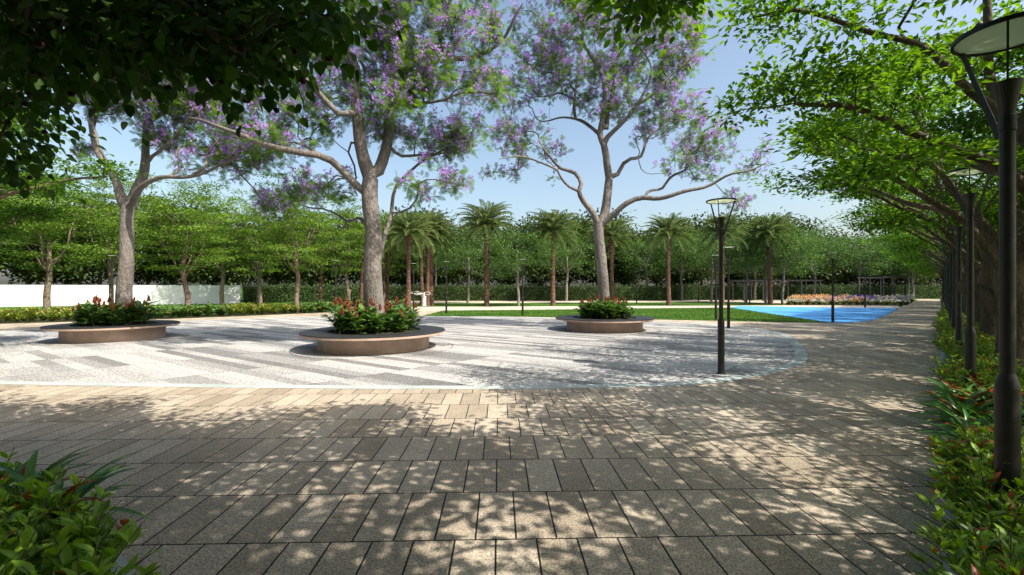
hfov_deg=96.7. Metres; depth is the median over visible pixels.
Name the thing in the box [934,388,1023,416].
strap leaved plant
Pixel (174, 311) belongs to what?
broad leaved plant
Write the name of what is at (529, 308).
pale path
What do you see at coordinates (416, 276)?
forest tree
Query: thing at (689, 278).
forest tree
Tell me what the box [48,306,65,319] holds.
shrub
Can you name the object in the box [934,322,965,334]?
shrub
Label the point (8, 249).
garden tree
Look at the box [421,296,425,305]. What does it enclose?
pedestal
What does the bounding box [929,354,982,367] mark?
shrub
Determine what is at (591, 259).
forest tree
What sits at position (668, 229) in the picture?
date palm
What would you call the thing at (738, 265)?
slender tree
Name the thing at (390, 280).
forest tree
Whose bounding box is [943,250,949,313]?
street lamp
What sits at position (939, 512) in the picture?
shrub
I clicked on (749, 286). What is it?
street lamp
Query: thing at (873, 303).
flower bed soil
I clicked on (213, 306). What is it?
broad leaved plant
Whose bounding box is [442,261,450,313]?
street lamp
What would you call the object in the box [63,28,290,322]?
jacaranda tree
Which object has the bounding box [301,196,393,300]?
garden tree
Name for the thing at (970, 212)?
street lamp
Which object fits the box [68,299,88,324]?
flowering plant
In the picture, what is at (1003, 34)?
street lamp
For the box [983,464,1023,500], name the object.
shrub
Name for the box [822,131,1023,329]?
shade tree
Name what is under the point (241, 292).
ground
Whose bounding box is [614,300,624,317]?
flowering plant
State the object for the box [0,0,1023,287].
sky
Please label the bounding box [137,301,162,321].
flowering plant
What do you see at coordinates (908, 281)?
slender tree
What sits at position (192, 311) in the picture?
broad leaved plant
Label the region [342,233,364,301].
date palm
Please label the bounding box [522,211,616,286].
forest tree
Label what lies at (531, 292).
hedge
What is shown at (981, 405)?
strap leaved plant
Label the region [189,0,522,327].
jacaranda tree
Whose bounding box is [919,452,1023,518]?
shrub
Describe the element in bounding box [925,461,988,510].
shrub
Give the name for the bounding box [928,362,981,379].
shrub
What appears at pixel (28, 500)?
shrub
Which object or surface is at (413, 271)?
street lamp
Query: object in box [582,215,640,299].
date palm
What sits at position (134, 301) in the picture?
flowering plant
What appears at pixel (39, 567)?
strap leaved plant
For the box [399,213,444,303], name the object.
date palm
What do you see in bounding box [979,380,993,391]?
shrub
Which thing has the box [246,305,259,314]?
shrub
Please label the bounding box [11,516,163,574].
shrub
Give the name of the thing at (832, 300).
street lamp
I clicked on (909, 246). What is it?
shade tree
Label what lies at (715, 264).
street lamp
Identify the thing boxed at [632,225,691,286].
forest tree
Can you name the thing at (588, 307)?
flowering plant
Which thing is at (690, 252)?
slender tree
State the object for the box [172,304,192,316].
broad leaved plant
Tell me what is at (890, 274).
slender tree
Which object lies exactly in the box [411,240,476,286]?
slender tree
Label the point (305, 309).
broad leaved plant
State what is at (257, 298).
street lamp
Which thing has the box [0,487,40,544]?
shrub
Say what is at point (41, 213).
shade tree
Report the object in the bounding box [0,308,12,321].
shrub
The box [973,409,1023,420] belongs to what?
strap leaved plant
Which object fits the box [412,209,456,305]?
date palm
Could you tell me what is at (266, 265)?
garden tree
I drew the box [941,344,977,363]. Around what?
shrub
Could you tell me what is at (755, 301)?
path
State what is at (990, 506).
shrub
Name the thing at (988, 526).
shrub
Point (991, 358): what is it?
shrub
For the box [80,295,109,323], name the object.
flowering plant
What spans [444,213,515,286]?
forest tree
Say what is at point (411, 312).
flowering plant
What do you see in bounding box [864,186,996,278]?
shade tree
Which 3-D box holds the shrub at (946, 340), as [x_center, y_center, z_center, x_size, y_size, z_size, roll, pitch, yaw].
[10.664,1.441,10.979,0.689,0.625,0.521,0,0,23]
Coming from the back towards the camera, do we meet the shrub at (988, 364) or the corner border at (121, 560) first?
the shrub at (988, 364)
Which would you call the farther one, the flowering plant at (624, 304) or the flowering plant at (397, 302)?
the flowering plant at (624, 304)
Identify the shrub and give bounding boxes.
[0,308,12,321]
[0,308,26,321]
[0,309,10,322]
[0,448,37,488]
[0,463,73,524]
[0,472,115,534]
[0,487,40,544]
[0,498,121,560]
[0,518,83,574]
[4,510,65,560]
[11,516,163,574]
[13,307,31,320]
[15,498,146,574]
[17,306,42,321]
[32,307,51,319]
[39,309,60,320]
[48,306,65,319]
[53,549,139,574]
[60,308,75,320]
[62,306,76,318]
[226,305,236,314]
[234,302,253,314]
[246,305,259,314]
[257,304,268,313]
[267,303,283,313]
[279,304,290,312]
[288,304,300,312]
[900,524,1023,574]
[911,509,1023,568]
[912,534,1023,574]
[914,484,1023,561]
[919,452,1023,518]
[921,425,987,477]
[921,426,1023,473]
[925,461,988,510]
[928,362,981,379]
[928,437,1023,497]
[929,333,963,348]
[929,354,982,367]
[930,326,954,339]
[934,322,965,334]
[934,339,985,354]
[935,336,963,353]
[935,363,963,382]
[935,366,988,387]
[935,469,1023,549]
[936,375,986,393]
[938,327,963,337]
[940,368,978,385]
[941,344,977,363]
[943,422,991,447]
[956,357,998,373]
[962,366,1021,390]
[963,333,994,349]
[963,338,994,355]
[963,356,997,368]
[963,424,1023,465]
[972,423,1023,440]
[973,494,1023,545]
[976,341,994,358]
[976,345,994,357]
[976,353,1022,368]
[978,497,1023,529]
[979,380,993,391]
[979,479,1023,515]
[981,362,1023,380]
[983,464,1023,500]
[994,535,1023,561]
[995,559,1023,574]
[998,542,1023,573]
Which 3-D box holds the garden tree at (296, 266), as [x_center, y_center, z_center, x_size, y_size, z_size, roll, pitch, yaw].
[-14.671,-3.123,31.886,7.912,9.904,7.542,0,0,-10]
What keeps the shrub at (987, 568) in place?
on the path bed
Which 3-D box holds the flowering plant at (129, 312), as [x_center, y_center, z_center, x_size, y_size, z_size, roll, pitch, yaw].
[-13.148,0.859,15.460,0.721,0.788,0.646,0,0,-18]
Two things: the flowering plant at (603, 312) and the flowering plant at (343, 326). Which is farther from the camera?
the flowering plant at (603, 312)
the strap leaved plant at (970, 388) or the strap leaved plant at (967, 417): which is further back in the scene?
the strap leaved plant at (970, 388)
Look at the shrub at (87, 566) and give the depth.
2.15 m
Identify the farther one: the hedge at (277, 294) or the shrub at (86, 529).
the hedge at (277, 294)
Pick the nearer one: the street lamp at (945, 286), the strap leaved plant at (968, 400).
the strap leaved plant at (968, 400)
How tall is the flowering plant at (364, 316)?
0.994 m
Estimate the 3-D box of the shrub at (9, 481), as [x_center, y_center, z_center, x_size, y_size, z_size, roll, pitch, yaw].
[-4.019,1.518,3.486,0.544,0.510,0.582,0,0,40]
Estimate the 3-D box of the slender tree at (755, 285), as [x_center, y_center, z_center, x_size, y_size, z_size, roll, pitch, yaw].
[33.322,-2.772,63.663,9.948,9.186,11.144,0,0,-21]
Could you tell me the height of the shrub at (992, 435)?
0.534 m
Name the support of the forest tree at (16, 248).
on the ground at (241, 292)
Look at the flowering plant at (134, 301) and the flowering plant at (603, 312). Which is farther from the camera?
the flowering plant at (603, 312)
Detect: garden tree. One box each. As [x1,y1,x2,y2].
[0,162,142,313]
[0,165,50,259]
[36,164,168,302]
[92,172,251,315]
[170,186,269,304]
[211,204,305,304]
[228,168,358,312]
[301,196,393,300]
[351,211,411,302]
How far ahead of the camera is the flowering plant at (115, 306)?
15.19 m
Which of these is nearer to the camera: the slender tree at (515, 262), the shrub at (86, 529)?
the shrub at (86, 529)
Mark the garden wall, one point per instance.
(61, 295)
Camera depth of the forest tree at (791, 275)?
73.92 m
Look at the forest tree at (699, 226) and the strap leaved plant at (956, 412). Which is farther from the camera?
the forest tree at (699, 226)
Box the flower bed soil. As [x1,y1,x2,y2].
[789,300,915,304]
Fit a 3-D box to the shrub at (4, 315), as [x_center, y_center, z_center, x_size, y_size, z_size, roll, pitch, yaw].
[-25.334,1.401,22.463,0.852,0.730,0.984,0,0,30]
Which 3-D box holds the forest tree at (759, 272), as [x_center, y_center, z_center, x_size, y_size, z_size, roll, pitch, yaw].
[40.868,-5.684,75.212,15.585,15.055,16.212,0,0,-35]
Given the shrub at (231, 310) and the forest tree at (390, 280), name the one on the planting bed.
the shrub at (231, 310)
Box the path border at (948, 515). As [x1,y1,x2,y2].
[939,299,965,574]
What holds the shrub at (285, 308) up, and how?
on the planting bed
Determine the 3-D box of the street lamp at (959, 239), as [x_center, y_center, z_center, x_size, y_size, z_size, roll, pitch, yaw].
[10.368,-0.006,10.546,0.570,3.512,0.570,0,0,0]
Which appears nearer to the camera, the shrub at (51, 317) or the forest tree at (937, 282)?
the shrub at (51, 317)
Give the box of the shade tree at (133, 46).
[0,0,435,204]
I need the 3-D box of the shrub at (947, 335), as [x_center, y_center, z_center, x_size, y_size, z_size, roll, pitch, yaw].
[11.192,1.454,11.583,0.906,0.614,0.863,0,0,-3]
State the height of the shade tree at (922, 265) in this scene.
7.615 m
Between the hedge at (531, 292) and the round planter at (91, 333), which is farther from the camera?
the hedge at (531, 292)
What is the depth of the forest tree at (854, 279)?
78.94 m
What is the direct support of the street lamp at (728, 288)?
on the plaza
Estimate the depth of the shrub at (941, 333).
13.28 m
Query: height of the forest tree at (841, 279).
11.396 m
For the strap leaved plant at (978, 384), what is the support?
on the path bed
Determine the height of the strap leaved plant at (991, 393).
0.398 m
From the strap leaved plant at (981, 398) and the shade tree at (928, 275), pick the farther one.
the shade tree at (928, 275)
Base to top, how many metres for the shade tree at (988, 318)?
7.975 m
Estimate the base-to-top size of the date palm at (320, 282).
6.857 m
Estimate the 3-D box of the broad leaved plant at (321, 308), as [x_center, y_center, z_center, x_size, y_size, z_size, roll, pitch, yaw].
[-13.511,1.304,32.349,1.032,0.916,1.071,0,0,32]
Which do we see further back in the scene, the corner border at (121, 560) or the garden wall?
the garden wall
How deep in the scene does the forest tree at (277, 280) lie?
58.69 m
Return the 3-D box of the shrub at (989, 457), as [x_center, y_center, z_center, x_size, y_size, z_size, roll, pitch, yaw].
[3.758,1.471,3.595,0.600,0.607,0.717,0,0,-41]
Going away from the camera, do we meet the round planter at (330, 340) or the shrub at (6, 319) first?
the round planter at (330, 340)
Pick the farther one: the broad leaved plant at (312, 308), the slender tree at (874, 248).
the slender tree at (874, 248)
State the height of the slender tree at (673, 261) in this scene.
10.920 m
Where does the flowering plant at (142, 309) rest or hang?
on the round planter at (91, 333)
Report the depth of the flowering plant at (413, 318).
13.21 m
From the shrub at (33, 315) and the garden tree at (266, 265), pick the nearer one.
the shrub at (33, 315)
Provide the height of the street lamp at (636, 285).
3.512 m
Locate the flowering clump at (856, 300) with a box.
[852,298,862,304]
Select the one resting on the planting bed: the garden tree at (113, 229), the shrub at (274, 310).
the shrub at (274, 310)
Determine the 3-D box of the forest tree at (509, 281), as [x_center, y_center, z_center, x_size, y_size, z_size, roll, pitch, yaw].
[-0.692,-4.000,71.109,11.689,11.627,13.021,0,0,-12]
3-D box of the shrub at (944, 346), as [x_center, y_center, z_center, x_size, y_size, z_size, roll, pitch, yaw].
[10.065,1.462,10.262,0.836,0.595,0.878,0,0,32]
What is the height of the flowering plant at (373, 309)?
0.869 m
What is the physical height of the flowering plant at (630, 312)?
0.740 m
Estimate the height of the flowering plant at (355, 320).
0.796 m
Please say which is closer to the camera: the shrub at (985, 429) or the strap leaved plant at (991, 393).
the shrub at (985, 429)
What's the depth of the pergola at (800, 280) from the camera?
57.86 m
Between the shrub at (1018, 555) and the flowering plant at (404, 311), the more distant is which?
the flowering plant at (404, 311)
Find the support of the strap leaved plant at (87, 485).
on the corner bed
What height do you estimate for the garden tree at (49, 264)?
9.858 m
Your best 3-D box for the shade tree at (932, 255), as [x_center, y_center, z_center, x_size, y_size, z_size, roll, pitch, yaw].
[24.038,-1.728,23.733,10.128,7.156,8.573,0,0,2]
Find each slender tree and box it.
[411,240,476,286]
[433,221,513,302]
[477,226,568,305]
[533,223,609,300]
[614,231,683,285]
[647,224,725,299]
[672,231,747,300]
[695,220,787,302]
[724,210,827,303]
[725,235,793,299]
[728,224,829,303]
[781,217,869,294]
[810,230,896,294]
[850,233,911,294]
[870,246,917,295]
[879,245,927,294]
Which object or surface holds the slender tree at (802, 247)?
on the ground at (241, 292)
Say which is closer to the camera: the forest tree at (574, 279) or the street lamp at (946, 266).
the street lamp at (946, 266)
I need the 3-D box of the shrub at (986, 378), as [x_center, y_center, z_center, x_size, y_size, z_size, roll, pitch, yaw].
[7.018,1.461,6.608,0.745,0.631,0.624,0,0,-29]
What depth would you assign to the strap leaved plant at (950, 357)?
9.08 m
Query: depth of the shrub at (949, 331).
12.91 m
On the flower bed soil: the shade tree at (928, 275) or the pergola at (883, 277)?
the pergola at (883, 277)
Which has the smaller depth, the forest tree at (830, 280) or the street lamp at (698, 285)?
the street lamp at (698, 285)
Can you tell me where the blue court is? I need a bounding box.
[731,306,897,322]
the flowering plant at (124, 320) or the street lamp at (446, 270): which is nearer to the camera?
the flowering plant at (124, 320)
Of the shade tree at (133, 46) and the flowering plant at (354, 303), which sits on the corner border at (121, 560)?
the shade tree at (133, 46)
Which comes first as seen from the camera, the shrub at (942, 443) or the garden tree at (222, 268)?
the shrub at (942, 443)
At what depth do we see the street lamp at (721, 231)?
9.16 m
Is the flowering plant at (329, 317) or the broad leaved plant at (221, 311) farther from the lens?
the broad leaved plant at (221, 311)
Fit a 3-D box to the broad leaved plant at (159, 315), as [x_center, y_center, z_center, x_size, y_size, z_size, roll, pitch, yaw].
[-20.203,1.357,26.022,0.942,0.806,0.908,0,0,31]
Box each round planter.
[29,320,184,345]
[289,325,452,358]
[550,315,660,334]
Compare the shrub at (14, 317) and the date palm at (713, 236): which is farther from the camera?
the date palm at (713, 236)
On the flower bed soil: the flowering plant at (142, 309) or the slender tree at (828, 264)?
the slender tree at (828, 264)
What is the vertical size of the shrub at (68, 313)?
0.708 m
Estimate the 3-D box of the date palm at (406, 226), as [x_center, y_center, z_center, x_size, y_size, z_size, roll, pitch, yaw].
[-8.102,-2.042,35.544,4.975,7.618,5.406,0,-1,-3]
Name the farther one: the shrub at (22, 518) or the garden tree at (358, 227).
the garden tree at (358, 227)
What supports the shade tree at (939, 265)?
on the path bed
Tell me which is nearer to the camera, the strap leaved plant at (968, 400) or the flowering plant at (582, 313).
the strap leaved plant at (968, 400)
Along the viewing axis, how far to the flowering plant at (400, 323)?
12.69 m
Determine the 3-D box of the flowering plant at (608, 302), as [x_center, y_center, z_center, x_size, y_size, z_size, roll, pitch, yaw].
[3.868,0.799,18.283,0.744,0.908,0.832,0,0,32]
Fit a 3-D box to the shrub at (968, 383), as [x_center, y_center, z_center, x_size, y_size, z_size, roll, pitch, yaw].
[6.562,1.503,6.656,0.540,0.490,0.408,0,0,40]
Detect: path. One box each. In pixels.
[389,300,786,302]
[412,305,899,310]
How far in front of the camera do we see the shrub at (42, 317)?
24.11 m
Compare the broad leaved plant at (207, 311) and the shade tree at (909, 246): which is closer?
the shade tree at (909, 246)
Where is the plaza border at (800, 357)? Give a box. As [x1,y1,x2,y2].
[0,316,806,388]
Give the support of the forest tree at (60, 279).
on the ground at (241, 292)
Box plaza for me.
[0,316,794,385]
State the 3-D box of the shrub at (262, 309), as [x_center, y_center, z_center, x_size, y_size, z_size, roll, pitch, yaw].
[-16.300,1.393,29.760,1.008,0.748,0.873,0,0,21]
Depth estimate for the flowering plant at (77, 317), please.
14.72 m
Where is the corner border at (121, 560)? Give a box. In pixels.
[0,457,133,574]
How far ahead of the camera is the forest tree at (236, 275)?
55.67 m
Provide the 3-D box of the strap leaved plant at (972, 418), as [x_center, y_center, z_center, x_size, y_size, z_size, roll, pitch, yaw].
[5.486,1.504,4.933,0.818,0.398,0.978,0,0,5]
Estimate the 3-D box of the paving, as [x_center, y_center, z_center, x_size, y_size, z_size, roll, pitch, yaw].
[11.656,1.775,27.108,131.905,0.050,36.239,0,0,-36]
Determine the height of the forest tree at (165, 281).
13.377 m
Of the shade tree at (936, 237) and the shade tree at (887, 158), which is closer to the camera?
the shade tree at (887, 158)
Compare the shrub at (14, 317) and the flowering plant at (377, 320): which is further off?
the shrub at (14, 317)
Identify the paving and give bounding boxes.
[0,299,942,574]
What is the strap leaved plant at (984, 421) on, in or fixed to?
on the path bed
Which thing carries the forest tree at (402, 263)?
on the ground at (241, 292)
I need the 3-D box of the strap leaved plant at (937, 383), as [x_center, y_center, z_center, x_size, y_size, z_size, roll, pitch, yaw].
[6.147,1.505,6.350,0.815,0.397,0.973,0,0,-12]
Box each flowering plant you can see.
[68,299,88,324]
[69,307,89,325]
[73,296,109,326]
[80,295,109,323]
[87,302,115,325]
[100,304,123,325]
[104,299,126,324]
[112,302,132,324]
[114,302,134,321]
[124,297,139,322]
[128,294,162,323]
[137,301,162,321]
[319,297,347,331]
[324,297,358,331]
[334,299,359,333]
[336,301,366,332]
[345,305,367,333]
[351,297,364,307]
[353,297,384,331]
[362,302,382,328]
[364,303,389,333]
[375,304,398,330]
[385,300,397,328]
[385,303,398,329]
[386,296,409,325]
[393,295,417,328]
[393,308,408,332]
[400,306,419,330]
[406,302,425,328]
[573,298,588,317]
[583,298,596,318]
[588,293,610,317]
[595,296,615,318]
[599,296,612,318]
[606,297,625,318]
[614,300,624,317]
[618,297,629,317]
[620,301,635,318]
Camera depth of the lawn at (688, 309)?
29.29 m
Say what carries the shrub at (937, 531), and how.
on the path bed
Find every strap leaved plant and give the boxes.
[0,445,94,495]
[0,452,152,530]
[12,565,116,574]
[906,382,993,423]
[909,384,1022,417]
[910,405,981,442]
[914,398,993,434]
[919,394,993,424]
[920,376,991,395]
[920,377,979,406]
[923,387,993,416]
[926,401,993,437]
[927,351,954,368]
[930,405,993,434]
[934,386,1023,409]
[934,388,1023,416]
[942,375,1023,393]
[950,385,1022,398]
[959,411,1023,429]
[967,391,1023,421]
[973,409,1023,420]
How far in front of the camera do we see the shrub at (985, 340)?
10.54 m
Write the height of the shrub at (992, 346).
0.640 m
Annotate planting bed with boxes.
[1,308,402,322]
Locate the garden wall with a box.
[0,285,239,306]
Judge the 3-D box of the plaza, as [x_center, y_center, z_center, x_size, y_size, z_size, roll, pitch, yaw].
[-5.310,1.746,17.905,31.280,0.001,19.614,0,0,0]
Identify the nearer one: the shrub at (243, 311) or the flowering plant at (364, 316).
the flowering plant at (364, 316)
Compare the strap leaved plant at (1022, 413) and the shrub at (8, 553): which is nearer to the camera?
the shrub at (8, 553)
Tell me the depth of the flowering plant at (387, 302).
13.69 m
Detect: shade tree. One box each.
[0,0,435,204]
[0,113,148,244]
[566,0,732,57]
[681,0,1023,200]
[705,0,1023,365]
[780,67,1023,341]
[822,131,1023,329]
[846,169,998,315]
[851,188,995,313]
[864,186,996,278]
[879,229,975,307]
[883,231,975,280]
[888,247,956,272]
[891,243,944,276]
[908,264,941,277]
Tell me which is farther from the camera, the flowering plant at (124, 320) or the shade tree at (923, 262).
the shade tree at (923, 262)
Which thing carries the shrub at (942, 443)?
on the path bed
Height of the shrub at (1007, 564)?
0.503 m
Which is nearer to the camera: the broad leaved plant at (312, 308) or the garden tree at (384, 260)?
the broad leaved plant at (312, 308)
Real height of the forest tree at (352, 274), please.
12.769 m
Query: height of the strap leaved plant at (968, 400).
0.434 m
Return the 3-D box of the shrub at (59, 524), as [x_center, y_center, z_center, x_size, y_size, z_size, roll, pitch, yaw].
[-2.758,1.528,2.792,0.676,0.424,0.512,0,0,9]
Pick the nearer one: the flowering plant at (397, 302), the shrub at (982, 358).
the shrub at (982, 358)
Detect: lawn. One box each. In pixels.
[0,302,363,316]
[411,302,753,305]
[428,308,828,322]
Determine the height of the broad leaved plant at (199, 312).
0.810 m
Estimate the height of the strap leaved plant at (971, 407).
0.398 m
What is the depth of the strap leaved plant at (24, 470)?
3.64 m
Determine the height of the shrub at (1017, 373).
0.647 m
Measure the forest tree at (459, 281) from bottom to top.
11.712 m
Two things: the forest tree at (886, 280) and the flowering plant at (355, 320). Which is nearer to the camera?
the flowering plant at (355, 320)
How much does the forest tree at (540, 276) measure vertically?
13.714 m
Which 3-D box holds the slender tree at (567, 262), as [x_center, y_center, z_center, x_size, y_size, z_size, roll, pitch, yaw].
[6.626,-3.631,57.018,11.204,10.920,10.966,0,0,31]
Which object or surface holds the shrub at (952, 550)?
on the path bed
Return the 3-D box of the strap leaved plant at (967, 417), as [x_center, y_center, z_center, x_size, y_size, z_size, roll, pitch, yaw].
[4.816,1.506,4.731,0.939,0.385,0.964,0,0,3]
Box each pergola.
[730,279,823,300]
[854,276,909,297]
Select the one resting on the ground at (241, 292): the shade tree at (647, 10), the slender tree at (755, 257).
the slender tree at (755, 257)
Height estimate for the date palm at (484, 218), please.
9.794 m
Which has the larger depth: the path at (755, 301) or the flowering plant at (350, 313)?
the path at (755, 301)
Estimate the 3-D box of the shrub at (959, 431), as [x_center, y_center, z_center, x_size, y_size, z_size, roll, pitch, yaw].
[4.143,1.492,4.056,0.552,0.558,0.660,0,0,-3]
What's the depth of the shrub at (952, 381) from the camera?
6.89 m
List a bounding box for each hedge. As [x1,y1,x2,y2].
[241,281,364,302]
[385,283,663,300]
[660,283,941,299]
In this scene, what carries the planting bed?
on the ground at (241, 292)
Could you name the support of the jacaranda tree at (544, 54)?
in the round planter at (579, 323)
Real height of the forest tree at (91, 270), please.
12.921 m
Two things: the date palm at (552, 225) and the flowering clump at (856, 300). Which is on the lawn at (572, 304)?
the date palm at (552, 225)
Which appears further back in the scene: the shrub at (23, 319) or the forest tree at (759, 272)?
the forest tree at (759, 272)
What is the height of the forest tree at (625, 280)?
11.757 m
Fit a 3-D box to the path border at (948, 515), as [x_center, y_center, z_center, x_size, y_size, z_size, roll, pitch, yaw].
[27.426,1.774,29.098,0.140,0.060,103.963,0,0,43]
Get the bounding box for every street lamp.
[106,255,118,302]
[253,261,261,312]
[331,260,339,314]
[410,263,417,311]
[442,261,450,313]
[519,259,526,314]
[635,271,638,302]
[696,273,700,301]
[706,198,736,374]
[710,254,718,319]
[723,246,735,327]
[747,271,751,303]
[826,252,839,321]
[861,267,868,306]
[940,256,947,307]
[941,230,963,331]
[941,243,951,322]
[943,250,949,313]
[943,265,945,308]
[944,168,991,391]
[944,210,966,352]
[950,11,1023,514]
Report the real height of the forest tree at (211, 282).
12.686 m
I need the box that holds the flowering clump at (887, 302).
[883,298,891,304]
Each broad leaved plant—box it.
[148,304,167,317]
[153,303,168,316]
[166,305,180,316]
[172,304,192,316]
[179,303,194,315]
[187,302,197,315]
[192,304,206,316]
[199,302,216,315]
[204,302,219,314]
[215,304,231,315]
[301,304,310,312]
[307,303,316,311]
[316,300,328,311]
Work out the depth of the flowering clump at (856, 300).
46.04 m
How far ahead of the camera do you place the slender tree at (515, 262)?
41.90 m
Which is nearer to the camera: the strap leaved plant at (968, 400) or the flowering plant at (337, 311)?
the strap leaved plant at (968, 400)
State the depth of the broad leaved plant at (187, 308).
27.66 m
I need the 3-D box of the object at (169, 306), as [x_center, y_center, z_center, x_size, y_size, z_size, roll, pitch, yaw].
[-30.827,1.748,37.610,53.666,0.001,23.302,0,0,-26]
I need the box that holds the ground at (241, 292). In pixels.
[0,288,940,323]
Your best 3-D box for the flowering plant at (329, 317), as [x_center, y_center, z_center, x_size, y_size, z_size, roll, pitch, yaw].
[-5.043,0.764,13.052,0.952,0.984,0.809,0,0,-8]
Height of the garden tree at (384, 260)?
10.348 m
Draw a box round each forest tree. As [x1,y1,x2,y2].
[0,195,89,285]
[0,202,116,285]
[0,220,45,270]
[8,192,159,284]
[80,192,193,284]
[136,209,232,284]
[138,251,202,284]
[143,201,269,284]
[197,212,291,286]
[225,252,265,284]
[228,221,318,286]
[263,206,350,286]
[298,219,363,286]
[328,214,397,285]
[342,210,417,286]
[360,203,456,286]
[389,257,444,285]
[395,209,483,286]
[441,241,476,285]
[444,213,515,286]
[475,227,539,286]
[495,228,559,286]
[498,211,587,285]
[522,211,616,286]
[551,207,645,286]
[587,224,661,286]
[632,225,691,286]
[647,221,729,285]
[658,211,746,286]
[703,211,779,285]
[726,206,803,285]
[772,214,846,286]
[785,231,849,286]
[801,234,868,286]
[813,231,883,286]
[847,234,926,285]
[868,235,939,286]
[919,273,941,284]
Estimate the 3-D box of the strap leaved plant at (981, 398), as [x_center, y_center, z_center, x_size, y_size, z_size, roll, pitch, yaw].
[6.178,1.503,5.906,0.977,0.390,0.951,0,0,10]
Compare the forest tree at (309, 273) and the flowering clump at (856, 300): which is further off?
the forest tree at (309, 273)
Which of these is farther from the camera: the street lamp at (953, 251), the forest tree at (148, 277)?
the forest tree at (148, 277)
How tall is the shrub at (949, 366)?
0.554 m
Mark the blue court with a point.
(841, 314)
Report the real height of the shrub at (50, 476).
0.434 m
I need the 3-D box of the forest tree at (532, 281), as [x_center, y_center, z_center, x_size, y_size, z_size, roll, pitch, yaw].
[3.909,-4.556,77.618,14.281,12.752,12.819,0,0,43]
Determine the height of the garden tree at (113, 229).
10.737 m
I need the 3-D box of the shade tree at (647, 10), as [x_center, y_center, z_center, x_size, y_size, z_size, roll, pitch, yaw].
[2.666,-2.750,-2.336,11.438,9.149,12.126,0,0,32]
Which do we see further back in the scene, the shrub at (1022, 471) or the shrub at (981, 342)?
the shrub at (981, 342)
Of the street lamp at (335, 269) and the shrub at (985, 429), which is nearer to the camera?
the shrub at (985, 429)
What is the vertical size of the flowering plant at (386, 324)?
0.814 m
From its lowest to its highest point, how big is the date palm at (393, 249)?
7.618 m
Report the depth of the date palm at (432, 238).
43.89 m
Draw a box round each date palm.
[298,233,339,301]
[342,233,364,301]
[381,210,439,307]
[382,230,412,301]
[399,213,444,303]
[404,214,458,305]
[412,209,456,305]
[456,199,519,305]
[520,208,584,305]
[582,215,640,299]
[640,212,698,304]
[692,212,751,305]
[740,214,800,303]
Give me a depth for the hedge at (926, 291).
67.52 m
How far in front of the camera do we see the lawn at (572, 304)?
46.52 m
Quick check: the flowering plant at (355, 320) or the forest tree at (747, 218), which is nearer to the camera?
the flowering plant at (355, 320)
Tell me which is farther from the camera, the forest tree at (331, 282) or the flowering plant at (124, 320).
the forest tree at (331, 282)
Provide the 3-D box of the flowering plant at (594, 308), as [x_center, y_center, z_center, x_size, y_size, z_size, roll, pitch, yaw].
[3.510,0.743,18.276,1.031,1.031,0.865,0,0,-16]
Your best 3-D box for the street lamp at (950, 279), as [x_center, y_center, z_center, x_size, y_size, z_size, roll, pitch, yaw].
[17.317,-0.006,17.953,0.570,3.512,0.570,0,0,0]
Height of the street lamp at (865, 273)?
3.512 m
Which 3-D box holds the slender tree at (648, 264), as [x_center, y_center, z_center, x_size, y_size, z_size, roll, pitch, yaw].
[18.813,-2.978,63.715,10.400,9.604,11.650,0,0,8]
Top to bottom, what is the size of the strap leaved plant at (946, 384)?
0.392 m
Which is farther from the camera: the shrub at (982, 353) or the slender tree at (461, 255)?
the slender tree at (461, 255)
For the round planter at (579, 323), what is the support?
on the plaza
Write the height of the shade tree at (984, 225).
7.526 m
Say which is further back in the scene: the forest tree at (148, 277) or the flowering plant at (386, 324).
the forest tree at (148, 277)
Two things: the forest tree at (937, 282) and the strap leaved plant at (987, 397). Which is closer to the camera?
the strap leaved plant at (987, 397)
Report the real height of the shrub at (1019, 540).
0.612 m
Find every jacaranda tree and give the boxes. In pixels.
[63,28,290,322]
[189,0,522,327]
[474,0,778,316]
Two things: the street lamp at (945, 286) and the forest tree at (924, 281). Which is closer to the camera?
the street lamp at (945, 286)
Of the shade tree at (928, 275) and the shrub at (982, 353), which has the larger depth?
the shade tree at (928, 275)
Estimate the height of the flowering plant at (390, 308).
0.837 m
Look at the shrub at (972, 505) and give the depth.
2.93 m
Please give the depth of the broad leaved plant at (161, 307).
26.89 m
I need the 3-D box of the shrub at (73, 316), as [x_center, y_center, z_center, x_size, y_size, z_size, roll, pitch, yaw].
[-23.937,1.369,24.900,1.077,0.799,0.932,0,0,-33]
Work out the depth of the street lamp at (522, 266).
28.00 m
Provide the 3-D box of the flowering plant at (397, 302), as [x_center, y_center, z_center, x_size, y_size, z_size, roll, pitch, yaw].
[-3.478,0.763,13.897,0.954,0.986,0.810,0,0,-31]
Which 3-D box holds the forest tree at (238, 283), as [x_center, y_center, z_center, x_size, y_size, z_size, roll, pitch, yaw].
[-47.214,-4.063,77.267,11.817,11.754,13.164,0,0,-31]
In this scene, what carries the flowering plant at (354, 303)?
on the round planter at (330, 340)
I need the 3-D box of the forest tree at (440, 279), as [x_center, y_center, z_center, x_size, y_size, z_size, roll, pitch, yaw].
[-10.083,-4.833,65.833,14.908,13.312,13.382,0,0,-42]
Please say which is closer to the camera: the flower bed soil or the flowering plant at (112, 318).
the flowering plant at (112, 318)
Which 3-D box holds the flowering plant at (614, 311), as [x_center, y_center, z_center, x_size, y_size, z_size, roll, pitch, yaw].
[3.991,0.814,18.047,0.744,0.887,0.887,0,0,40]
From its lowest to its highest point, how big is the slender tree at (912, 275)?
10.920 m
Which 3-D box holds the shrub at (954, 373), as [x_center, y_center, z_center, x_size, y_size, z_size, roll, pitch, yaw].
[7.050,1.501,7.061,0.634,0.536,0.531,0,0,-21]
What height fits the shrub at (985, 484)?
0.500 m

